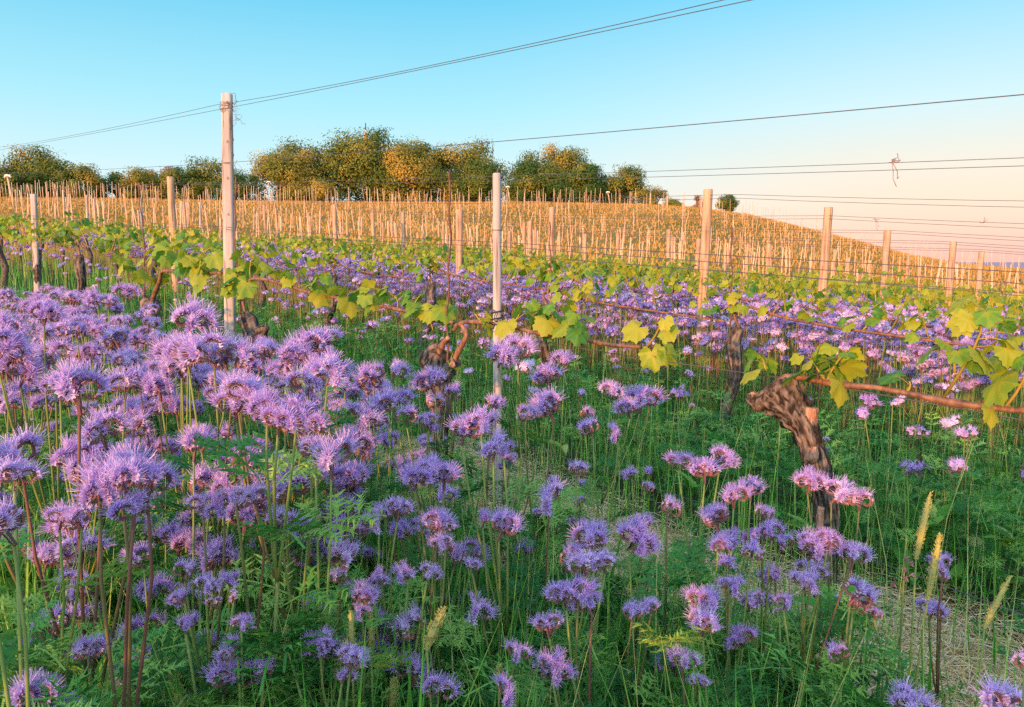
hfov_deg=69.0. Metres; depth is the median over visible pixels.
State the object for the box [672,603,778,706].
phacelia plant
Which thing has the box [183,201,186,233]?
trellis post
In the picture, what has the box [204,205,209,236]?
vine stake
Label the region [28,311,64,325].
phacelia plant
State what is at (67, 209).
vine stake
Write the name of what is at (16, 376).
phacelia plant
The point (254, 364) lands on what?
phacelia plant
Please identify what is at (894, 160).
twine scrap
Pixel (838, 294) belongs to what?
grape vine
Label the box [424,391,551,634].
phacelia plant
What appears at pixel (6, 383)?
phacelia plant
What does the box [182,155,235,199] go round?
broadleaf tree
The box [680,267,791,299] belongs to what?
grape vine
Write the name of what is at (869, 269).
trellis post
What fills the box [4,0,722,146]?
trellis wire
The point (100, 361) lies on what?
phacelia plant
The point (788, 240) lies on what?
trellis wire
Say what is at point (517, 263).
grape vine
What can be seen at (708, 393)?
phacelia plant
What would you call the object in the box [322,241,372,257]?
grape vine
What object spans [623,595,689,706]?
phacelia plant
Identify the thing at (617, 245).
trellis post
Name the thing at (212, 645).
phacelia plant
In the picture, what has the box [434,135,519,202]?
broadleaf tree
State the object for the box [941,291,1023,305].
grape vine
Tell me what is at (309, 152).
broadleaf tree
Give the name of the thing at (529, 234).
trellis post
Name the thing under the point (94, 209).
vine stake
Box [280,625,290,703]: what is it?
seed spike
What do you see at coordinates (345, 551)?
phacelia plant
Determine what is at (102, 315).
phacelia plant
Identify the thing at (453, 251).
grape vine
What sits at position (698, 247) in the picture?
trellis post
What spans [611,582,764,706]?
phacelia plant
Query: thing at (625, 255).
trellis wire
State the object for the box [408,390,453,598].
phacelia plant
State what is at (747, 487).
phacelia plant
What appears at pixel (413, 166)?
broadleaf tree
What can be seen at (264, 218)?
trellis post
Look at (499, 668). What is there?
seed spike
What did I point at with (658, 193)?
bush
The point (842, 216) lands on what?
trellis wire
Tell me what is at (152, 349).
phacelia plant
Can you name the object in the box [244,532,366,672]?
phacelia plant
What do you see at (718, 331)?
phacelia bed
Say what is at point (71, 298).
phacelia plant
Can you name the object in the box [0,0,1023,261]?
sky
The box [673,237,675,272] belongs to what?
trellis post
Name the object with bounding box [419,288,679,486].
grape vine
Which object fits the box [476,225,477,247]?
vine stake
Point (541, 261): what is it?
grape vine
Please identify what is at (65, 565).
phacelia plant
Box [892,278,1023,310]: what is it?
grape vine
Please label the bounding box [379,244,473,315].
grape vine
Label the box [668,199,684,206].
bush
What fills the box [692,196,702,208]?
bush
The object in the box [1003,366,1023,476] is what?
phacelia plant
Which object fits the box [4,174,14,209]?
capped pole
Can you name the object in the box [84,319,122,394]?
phacelia plant
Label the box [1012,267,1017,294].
vine stake
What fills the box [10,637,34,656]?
phacelia plant
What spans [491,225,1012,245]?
trellis wire
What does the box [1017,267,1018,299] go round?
vine stake
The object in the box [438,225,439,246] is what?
trellis post
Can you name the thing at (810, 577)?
phacelia plant
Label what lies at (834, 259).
trellis post
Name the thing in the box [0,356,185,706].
phacelia plant
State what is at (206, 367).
phacelia plant
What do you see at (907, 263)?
trellis post
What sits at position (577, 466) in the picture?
phacelia plant
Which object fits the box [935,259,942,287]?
vine stake
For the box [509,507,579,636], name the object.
phacelia plant
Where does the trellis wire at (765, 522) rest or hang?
attached to the trellis post at (228, 186)
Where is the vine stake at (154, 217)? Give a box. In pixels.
[153,208,154,228]
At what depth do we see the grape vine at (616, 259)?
14.22 m
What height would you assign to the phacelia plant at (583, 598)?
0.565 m
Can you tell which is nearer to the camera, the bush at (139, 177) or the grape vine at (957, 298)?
the grape vine at (957, 298)
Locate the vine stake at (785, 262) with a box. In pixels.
[785,249,786,282]
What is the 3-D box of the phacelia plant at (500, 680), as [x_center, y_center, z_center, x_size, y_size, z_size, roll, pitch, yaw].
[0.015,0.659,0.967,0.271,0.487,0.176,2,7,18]
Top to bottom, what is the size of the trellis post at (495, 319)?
1.439 m
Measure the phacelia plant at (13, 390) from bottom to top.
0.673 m
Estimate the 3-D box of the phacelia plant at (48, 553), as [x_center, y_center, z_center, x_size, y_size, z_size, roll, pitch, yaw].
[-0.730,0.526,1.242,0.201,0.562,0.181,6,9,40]
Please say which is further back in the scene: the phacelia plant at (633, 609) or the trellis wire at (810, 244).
the trellis wire at (810, 244)
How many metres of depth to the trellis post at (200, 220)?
26.88 m
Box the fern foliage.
[0,273,1023,706]
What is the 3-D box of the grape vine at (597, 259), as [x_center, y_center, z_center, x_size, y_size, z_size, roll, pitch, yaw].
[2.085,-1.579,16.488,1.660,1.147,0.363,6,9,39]
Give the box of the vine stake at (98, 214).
[97,204,99,226]
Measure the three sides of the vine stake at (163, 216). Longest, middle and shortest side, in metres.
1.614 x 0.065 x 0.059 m
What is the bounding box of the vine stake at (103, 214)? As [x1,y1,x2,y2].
[102,201,104,238]
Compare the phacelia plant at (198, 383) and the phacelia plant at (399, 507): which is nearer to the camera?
the phacelia plant at (399, 507)
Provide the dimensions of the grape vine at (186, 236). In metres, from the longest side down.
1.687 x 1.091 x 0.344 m
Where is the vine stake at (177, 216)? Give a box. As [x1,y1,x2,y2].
[175,204,178,227]
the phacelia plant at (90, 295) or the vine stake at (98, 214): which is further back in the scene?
the vine stake at (98, 214)
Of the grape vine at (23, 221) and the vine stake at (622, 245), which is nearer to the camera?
the grape vine at (23, 221)
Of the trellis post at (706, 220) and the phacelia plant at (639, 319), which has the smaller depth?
the phacelia plant at (639, 319)
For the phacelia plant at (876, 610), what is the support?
on the ground at (644, 479)
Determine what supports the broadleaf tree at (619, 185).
on the ground at (644, 479)
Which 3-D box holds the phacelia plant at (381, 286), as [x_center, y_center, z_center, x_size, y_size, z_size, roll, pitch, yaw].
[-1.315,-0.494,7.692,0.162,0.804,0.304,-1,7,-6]
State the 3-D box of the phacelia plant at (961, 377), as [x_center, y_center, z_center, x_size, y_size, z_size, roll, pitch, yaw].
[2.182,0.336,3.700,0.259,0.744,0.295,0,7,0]
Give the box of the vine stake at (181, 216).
[180,201,181,231]
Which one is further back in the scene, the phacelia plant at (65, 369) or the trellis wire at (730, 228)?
the trellis wire at (730, 228)
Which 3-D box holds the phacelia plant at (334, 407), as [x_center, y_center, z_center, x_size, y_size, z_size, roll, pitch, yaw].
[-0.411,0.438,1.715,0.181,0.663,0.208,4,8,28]
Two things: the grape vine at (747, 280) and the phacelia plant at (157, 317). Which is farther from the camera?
the grape vine at (747, 280)
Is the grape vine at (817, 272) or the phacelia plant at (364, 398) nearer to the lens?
the phacelia plant at (364, 398)
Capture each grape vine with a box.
[0,212,15,249]
[0,215,45,289]
[9,209,42,262]
[25,213,75,291]
[28,214,62,251]
[49,217,90,274]
[57,211,145,306]
[77,216,126,278]
[103,220,139,258]
[105,229,238,353]
[108,224,155,290]
[133,224,164,263]
[144,226,204,299]
[151,223,191,269]
[178,230,221,244]
[182,227,257,302]
[189,227,217,239]
[209,230,248,242]
[218,250,457,377]
[220,235,266,251]
[241,231,342,324]
[242,230,284,246]
[263,237,330,255]
[274,233,315,246]
[277,232,327,248]
[305,234,347,250]
[311,235,387,274]
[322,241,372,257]
[323,237,438,344]
[341,237,390,253]
[353,235,391,250]
[368,244,432,287]
[376,237,430,256]
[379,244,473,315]
[389,239,429,255]
[417,236,579,367]
[419,244,492,276]
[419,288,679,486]
[424,244,482,263]
[425,243,468,257]
[448,245,490,258]
[454,246,505,266]
[460,246,573,331]
[470,247,540,266]
[485,253,574,289]
[506,252,568,289]
[525,251,724,391]
[536,250,613,271]
[552,255,682,346]
[555,250,623,272]
[560,260,670,287]
[578,257,637,268]
[595,254,648,269]
[598,256,692,316]
[625,260,692,277]
[625,262,689,283]
[656,258,693,272]
[656,269,792,321]
[664,259,838,374]
[671,262,730,277]
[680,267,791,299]
[684,265,763,283]
[689,269,789,289]
[715,268,783,280]
[717,264,1023,441]
[740,295,1023,642]
[748,267,818,284]
[755,271,841,293]
[763,265,903,334]
[774,277,939,357]
[780,271,846,286]
[788,271,906,300]
[808,279,1023,403]
[827,275,914,294]
[845,273,944,300]
[867,279,953,295]
[880,283,1023,359]
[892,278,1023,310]
[920,284,1005,296]
[924,284,1022,308]
[937,293,1023,392]
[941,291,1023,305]
[964,286,1023,303]
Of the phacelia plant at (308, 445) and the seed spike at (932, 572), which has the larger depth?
the phacelia plant at (308, 445)
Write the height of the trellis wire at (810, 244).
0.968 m
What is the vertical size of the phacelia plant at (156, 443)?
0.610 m
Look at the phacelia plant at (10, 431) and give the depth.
2.36 m
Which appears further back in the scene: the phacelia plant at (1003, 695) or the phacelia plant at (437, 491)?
the phacelia plant at (437, 491)
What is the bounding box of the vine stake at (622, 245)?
[621,234,623,259]
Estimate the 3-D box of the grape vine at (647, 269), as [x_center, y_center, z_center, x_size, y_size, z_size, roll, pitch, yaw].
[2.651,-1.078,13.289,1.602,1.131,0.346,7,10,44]
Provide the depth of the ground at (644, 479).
4.86 m
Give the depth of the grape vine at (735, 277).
18.25 m
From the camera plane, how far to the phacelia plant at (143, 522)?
1.54 m
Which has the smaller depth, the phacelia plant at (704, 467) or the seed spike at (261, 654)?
the seed spike at (261, 654)
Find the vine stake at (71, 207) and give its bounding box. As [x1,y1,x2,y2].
[70,194,72,219]
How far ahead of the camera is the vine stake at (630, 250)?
25.98 m
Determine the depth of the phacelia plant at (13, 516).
0.69 m
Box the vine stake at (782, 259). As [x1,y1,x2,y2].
[781,248,783,272]
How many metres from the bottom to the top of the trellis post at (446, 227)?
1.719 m
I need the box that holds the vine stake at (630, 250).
[628,237,631,265]
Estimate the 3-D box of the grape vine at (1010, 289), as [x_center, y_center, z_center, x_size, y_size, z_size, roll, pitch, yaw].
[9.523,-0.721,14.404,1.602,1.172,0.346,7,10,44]
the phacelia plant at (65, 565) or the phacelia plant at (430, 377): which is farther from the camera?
the phacelia plant at (430, 377)
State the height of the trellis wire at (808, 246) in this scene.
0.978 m
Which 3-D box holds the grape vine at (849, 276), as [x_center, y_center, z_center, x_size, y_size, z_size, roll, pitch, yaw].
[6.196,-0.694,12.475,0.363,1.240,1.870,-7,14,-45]
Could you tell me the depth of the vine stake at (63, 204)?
18.85 m
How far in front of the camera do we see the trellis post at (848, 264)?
18.21 m
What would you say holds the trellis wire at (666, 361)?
attached to the trellis post at (228, 186)
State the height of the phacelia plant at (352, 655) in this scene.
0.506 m
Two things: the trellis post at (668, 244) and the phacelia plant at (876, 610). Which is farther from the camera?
the trellis post at (668, 244)
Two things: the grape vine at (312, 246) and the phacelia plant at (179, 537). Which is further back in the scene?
the grape vine at (312, 246)
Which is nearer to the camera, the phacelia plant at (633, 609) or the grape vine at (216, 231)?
the phacelia plant at (633, 609)
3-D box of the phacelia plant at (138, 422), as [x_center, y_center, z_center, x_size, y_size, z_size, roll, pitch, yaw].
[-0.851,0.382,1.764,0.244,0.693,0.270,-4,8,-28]
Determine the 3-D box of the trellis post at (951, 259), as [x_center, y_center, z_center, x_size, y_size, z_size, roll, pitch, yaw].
[5.911,-0.629,10.112,0.116,1.765,0.089,0,7,0]
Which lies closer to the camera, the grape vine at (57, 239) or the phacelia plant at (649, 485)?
the phacelia plant at (649, 485)
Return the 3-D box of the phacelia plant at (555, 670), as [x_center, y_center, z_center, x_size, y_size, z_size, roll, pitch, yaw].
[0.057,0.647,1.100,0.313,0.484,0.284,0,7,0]
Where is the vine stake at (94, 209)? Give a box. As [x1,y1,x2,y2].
[93,199,98,257]
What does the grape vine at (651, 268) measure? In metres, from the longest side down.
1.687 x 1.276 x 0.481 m
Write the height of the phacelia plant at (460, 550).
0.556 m
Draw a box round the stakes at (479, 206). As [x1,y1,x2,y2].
[0,180,1019,281]
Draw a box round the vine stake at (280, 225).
[280,216,281,236]
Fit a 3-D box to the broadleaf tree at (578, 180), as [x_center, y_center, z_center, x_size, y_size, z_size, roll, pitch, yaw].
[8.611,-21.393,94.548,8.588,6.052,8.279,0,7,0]
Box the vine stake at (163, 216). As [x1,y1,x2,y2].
[162,206,164,232]
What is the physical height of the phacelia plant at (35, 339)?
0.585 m
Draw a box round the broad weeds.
[1,430,1023,706]
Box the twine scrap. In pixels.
[889,153,899,186]
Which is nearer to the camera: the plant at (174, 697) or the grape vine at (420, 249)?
the plant at (174, 697)
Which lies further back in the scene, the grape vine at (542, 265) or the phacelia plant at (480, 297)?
the grape vine at (542, 265)
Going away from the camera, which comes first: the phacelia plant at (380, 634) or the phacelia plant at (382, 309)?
the phacelia plant at (380, 634)
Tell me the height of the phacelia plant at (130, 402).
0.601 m
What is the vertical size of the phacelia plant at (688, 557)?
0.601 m
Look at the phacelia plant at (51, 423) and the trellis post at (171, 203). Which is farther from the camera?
the trellis post at (171, 203)
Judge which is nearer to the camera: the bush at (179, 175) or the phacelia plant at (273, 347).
the phacelia plant at (273, 347)
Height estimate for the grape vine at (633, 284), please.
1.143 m
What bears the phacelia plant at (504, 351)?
on the ground at (644, 479)
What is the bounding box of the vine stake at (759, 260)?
[758,246,759,272]
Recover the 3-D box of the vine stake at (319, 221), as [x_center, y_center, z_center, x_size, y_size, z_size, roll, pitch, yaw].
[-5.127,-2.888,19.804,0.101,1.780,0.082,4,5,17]
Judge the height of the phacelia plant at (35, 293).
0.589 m
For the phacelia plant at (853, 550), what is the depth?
1.26 m
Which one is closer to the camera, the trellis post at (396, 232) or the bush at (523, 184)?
the trellis post at (396, 232)
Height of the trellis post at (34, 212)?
1.355 m
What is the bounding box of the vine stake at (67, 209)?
[66,194,68,227]
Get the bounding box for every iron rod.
[137,182,144,294]
[234,176,243,338]
[445,172,453,486]
[548,222,551,382]
[725,227,732,389]
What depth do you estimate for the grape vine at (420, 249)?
18.24 m
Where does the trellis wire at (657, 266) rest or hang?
attached to the trellis post at (171, 203)
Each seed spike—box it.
[258,642,265,705]
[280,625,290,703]
[337,636,348,706]
[347,610,355,706]
[367,612,375,706]
[386,677,398,706]
[424,605,446,706]
[495,664,503,706]
[908,491,932,685]
[913,532,942,688]
[975,575,1012,706]
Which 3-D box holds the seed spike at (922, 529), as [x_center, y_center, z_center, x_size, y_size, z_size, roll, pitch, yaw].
[0.763,0.574,1.416,0.029,0.649,0.017,0,7,0]
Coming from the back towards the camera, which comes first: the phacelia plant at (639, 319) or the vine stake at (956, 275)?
the vine stake at (956, 275)
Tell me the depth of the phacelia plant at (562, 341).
5.26 m
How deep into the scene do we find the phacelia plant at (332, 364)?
1.19 m
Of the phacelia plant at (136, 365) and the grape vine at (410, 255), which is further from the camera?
the grape vine at (410, 255)
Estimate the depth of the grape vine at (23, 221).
15.20 m
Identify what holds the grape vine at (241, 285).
on the ground at (644, 479)
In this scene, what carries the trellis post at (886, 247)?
on the ground at (644, 479)
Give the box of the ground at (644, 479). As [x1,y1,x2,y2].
[0,199,1023,706]
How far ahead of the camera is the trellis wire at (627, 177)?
4.41 m
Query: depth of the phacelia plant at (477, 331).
5.58 m
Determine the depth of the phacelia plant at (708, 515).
1.36 m
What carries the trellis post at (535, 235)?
on the ground at (644, 479)
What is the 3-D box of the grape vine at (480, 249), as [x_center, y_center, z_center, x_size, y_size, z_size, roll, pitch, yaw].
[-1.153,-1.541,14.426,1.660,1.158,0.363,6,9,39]
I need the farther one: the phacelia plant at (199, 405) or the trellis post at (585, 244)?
the trellis post at (585, 244)
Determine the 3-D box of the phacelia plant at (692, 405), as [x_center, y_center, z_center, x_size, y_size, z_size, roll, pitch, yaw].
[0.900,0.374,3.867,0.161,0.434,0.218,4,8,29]
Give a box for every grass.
[0,196,1023,299]
[0,244,1023,706]
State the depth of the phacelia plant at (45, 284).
5.73 m
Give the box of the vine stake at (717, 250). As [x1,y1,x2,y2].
[716,237,718,263]
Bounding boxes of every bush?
[0,169,10,194]
[0,170,45,197]
[37,162,111,197]
[89,169,144,198]
[109,165,166,199]
[144,166,214,200]
[202,168,262,200]
[286,176,344,200]
[425,169,471,202]
[442,155,513,202]
[502,168,551,201]
[636,186,674,205]
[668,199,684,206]
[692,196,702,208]
[715,194,739,212]
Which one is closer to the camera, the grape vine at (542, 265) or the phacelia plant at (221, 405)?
the phacelia plant at (221, 405)
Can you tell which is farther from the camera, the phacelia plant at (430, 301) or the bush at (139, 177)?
the bush at (139, 177)
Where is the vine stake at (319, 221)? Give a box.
[319,211,320,236]
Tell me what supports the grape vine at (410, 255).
on the ground at (644, 479)
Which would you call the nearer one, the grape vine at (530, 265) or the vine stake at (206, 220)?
the grape vine at (530, 265)
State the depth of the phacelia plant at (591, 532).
1.28 m
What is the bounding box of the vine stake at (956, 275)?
[956,264,957,287]
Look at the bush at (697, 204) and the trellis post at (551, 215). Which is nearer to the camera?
the trellis post at (551, 215)
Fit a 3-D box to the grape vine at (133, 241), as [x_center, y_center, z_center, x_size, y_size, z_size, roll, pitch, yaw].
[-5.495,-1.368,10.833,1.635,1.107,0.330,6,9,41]
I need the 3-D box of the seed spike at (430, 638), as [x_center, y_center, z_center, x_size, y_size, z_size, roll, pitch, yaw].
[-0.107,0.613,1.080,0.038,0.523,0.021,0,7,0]
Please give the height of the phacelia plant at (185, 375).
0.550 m
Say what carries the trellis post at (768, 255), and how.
on the ground at (644, 479)
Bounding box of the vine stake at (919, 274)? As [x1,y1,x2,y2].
[918,258,920,290]
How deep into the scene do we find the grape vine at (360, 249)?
16.40 m
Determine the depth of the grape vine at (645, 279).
9.37 m
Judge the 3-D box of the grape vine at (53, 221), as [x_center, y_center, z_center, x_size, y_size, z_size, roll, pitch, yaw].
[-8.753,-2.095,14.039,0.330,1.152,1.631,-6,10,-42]
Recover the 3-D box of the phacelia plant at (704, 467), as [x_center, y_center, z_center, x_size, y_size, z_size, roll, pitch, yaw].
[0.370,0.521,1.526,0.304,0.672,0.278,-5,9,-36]
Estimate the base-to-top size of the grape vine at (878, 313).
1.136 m
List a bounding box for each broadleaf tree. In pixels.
[0,143,79,197]
[145,166,175,198]
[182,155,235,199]
[244,144,322,200]
[265,135,341,201]
[310,125,426,201]
[362,140,446,201]
[410,138,451,201]
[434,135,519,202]
[507,149,564,202]
[523,141,589,199]
[547,158,612,203]
[592,162,656,203]
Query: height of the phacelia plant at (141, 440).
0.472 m
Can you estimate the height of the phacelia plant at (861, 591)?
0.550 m
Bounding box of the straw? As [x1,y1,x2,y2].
[343,433,1023,706]
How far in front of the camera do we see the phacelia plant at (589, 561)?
1.23 m
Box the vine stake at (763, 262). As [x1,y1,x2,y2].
[762,247,763,273]
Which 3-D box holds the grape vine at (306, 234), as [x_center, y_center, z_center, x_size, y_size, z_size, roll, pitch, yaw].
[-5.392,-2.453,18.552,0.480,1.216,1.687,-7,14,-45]
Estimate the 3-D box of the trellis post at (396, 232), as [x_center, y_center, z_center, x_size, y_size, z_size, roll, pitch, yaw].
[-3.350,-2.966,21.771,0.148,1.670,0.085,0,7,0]
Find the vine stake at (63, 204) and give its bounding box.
[62,190,64,221]
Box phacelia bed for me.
[0,223,1023,569]
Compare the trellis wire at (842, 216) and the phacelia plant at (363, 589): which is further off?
the trellis wire at (842, 216)
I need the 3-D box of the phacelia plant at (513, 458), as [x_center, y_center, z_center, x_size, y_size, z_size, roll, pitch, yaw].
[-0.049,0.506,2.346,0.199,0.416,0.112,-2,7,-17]
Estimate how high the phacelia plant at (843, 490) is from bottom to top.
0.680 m
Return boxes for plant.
[0,286,29,323]
[0,288,83,464]
[0,293,37,376]
[0,297,124,625]
[0,307,76,555]
[0,355,66,448]
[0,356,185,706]
[0,365,18,437]
[0,375,44,593]
[0,379,54,523]
[0,453,159,706]
[0,487,12,670]
[0,493,99,706]
[0,502,104,706]
[0,522,123,698]
[0,524,64,702]
[0,666,89,706]
[2,322,57,439]
[2,334,25,424]
[2,366,64,490]
[4,341,70,574]
[6,295,21,318]
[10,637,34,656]
[16,289,42,334]
[17,292,74,417]
[19,364,162,663]
[22,310,65,374]
[23,318,120,523]
[23,452,188,706]
[23,498,135,697]
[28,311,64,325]
[29,313,75,432]
[29,472,125,614]
[29,600,72,706]
[34,290,96,417]
[39,283,61,304]
[44,286,66,305]
[54,540,179,706]
[60,307,90,351]
[60,355,119,498]
[62,303,115,368]
[63,290,88,408]
[64,282,150,440]
[65,311,132,480]
[65,632,114,705]
[68,344,153,529]
[74,393,150,582]
[82,341,134,437]
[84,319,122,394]
[92,315,151,423]
[96,315,172,422]
[96,349,179,492]
[98,313,132,328]
[103,302,151,396]
[103,307,148,358]
[108,347,157,444]
[108,628,224,706]
[111,368,180,612]
[112,609,308,706]
[113,332,178,489]
[115,490,244,655]
[117,422,276,705]
[118,301,158,392]
[118,326,279,694]
[119,292,253,693]
[121,429,180,515]
[121,557,265,706]
[128,397,234,601]
[138,312,165,357]
[139,328,180,388]
[139,329,168,359]
[148,489,280,706]
[150,372,212,519]
[151,501,233,667]
[153,395,289,653]
[162,654,187,706]
[166,374,192,492]
[169,358,230,430]
[170,358,243,430]
[188,386,385,703]
[198,342,298,526]
[198,363,234,462]
[198,373,243,459]
[198,654,268,706]
[202,347,357,706]
[206,275,219,322]
[208,295,219,333]
[211,415,273,582]
[212,611,296,706]
[213,478,289,706]
[216,323,385,656]
[216,346,336,689]
[217,348,334,590]
[220,354,393,696]
[222,369,275,437]
[229,359,335,605]
[231,337,290,448]
[233,436,285,606]
[239,355,279,470]
[243,338,308,457]
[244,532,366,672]
[245,428,391,706]
[247,533,446,706]
[252,335,283,391]
[261,504,360,706]
[270,456,403,703]
[276,288,296,333]
[280,301,297,337]
[289,398,324,519]
[293,404,384,610]
[300,624,370,706]
[301,578,393,706]
[302,381,391,494]
[303,578,399,706]
[305,314,322,330]
[309,344,388,453]
[312,633,357,705]
[315,522,397,698]
[317,369,388,604]
[326,379,425,541]
[328,414,417,567]
[340,396,417,685]
[345,358,423,581]
[348,494,448,680]
[353,326,369,361]
[359,391,374,441]
[363,384,456,604]
[364,450,511,706]
[365,304,399,367]
[365,558,444,706]
[368,482,480,685]
[379,268,389,332]
[383,506,458,706]
[383,518,527,705]
[384,590,499,706]
[386,283,409,345]
[388,464,455,623]
[407,363,482,612]
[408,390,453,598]
[408,556,523,706]
[409,329,427,350]
[410,275,422,328]
[415,668,464,706]
[417,433,462,508]
[419,278,443,334]
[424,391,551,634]
[424,638,574,706]
[429,300,438,342]
[431,483,469,511]
[431,504,559,706]
[431,542,476,623]
[443,403,547,704]
[452,278,483,357]
[459,609,615,706]
[459,646,579,706]
[461,314,480,383]
[462,474,604,685]
[464,281,486,345]
[469,449,510,528]
[483,331,568,610]
[489,451,521,567]
[489,669,515,706]
[491,657,623,703]
[503,360,518,427]
[504,300,524,371]
[507,413,534,559]
[508,384,582,639]
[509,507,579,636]
[527,516,622,706]
[528,349,584,617]
[530,546,632,706]
[531,458,590,696]
[531,493,615,647]
[541,575,602,706]
[549,474,590,572]
[549,537,603,701]
[554,379,669,603]
[555,338,572,413]
[557,302,581,386]
[575,404,645,633]
[592,513,671,706]
[593,348,630,469]
[596,465,667,655]
[597,494,757,706]
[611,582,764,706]
[613,511,657,706]
[616,316,642,375]
[616,480,662,621]
[620,595,664,706]
[622,443,775,701]
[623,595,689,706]
[623,643,705,706]
[626,294,667,412]
[660,529,771,706]
[666,474,774,705]
[667,500,793,702]
[668,502,760,612]
[668,573,787,706]
[670,503,849,704]
[672,384,703,462]
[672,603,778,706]
[684,315,723,406]
[685,672,746,706]
[703,366,733,447]
[714,561,781,670]
[721,587,766,700]
[733,524,871,706]
[737,526,795,658]
[739,591,866,706]
[744,632,890,706]
[747,556,842,671]
[763,560,874,706]
[764,465,906,706]
[771,540,919,706]
[778,572,882,705]
[822,435,843,515]
[834,591,864,704]
[834,602,901,706]
[851,677,867,705]
[870,330,932,465]
[874,676,944,706]
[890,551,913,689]
[893,354,954,471]
[910,551,975,706]
[918,353,982,482]
[919,648,1023,706]
[967,673,1021,706]
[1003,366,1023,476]
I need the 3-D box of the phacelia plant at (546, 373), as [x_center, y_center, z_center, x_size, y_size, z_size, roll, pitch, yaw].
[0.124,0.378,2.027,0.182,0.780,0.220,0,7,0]
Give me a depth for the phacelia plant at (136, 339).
2.61 m
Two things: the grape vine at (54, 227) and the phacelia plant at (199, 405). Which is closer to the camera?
the phacelia plant at (199, 405)
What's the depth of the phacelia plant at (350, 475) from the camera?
1.39 m
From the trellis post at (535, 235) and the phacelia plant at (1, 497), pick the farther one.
the trellis post at (535, 235)
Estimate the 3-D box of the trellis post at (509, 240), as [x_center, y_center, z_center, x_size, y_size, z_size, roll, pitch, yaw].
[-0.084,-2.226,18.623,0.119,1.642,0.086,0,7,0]
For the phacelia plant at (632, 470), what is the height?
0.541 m
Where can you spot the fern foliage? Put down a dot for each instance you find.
(972, 509)
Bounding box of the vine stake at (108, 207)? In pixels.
[108,194,109,222]
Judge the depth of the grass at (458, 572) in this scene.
2.25 m
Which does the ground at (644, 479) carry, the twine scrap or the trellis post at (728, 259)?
the trellis post at (728, 259)
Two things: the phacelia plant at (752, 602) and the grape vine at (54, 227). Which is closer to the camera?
the phacelia plant at (752, 602)
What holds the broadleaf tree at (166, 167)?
on the ground at (644, 479)
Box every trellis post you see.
[30,194,40,291]
[85,195,88,218]
[139,197,143,229]
[167,176,179,305]
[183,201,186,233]
[199,202,201,243]
[219,93,244,369]
[262,205,266,239]
[274,208,278,239]
[309,217,311,235]
[332,204,337,245]
[346,215,348,241]
[371,212,375,251]
[394,223,397,244]
[401,212,404,254]
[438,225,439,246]
[442,222,443,251]
[445,225,448,254]
[455,209,462,332]
[482,168,504,505]
[507,231,510,251]
[522,222,525,260]
[527,221,531,274]
[534,227,536,256]
[548,207,554,270]
[558,231,560,258]
[583,233,586,265]
[617,235,618,256]
[666,229,670,266]
[670,237,672,261]
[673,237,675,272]
[693,239,700,315]
[695,189,712,373]
[723,247,726,277]
[727,247,728,274]
[745,243,748,278]
[765,244,770,283]
[817,207,832,316]
[832,249,835,284]
[846,258,850,284]
[868,260,871,279]
[879,230,890,298]
[904,255,909,288]
[944,241,956,308]
[975,252,984,299]
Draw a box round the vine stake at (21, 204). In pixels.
[19,190,26,229]
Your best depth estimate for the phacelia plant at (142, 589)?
1.20 m
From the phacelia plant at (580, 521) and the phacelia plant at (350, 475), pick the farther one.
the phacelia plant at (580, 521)
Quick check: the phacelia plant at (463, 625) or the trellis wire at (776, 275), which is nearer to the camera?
the phacelia plant at (463, 625)
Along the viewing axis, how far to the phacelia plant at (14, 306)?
3.44 m
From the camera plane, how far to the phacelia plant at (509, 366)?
4.30 m
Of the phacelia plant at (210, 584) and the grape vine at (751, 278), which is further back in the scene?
the grape vine at (751, 278)
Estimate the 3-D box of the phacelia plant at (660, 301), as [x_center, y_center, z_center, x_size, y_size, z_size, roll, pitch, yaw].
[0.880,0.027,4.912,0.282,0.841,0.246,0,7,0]
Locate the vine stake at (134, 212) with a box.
[131,199,137,226]
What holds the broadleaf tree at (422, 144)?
on the ground at (644, 479)
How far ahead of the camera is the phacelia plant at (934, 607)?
1.53 m
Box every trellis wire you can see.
[1,0,750,149]
[2,213,1023,272]
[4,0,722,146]
[8,215,1023,283]
[12,166,1012,189]
[13,157,1023,187]
[13,227,988,357]
[17,213,1018,292]
[23,94,1023,172]
[37,247,1023,420]
[240,198,1003,206]
[242,194,1011,200]
[247,232,1022,295]
[338,262,1005,338]
[340,210,1023,228]
[340,239,1023,295]
[342,209,1022,223]
[363,391,1023,615]
[425,219,1019,240]
[426,218,1023,237]
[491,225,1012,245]
[492,226,1016,248]
[554,232,1023,254]
[566,232,1023,252]
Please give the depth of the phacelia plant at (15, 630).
1.34 m
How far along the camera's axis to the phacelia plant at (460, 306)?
6.08 m
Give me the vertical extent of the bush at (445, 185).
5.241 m
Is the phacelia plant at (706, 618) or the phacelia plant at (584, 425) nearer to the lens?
the phacelia plant at (706, 618)
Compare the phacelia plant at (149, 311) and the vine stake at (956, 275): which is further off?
the vine stake at (956, 275)
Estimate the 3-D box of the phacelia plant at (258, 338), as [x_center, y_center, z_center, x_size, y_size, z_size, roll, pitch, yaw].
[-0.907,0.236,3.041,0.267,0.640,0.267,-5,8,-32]
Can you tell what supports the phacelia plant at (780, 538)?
on the ground at (644, 479)
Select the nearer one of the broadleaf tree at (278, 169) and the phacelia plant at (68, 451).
the phacelia plant at (68, 451)
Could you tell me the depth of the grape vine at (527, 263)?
10.53 m
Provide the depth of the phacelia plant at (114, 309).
3.17 m
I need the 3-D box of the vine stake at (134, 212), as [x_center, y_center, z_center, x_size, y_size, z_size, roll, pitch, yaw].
[-16.137,-5.715,31.943,0.257,1.740,0.051,-4,8,-30]
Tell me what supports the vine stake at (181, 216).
on the ground at (644, 479)
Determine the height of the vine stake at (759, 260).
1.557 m

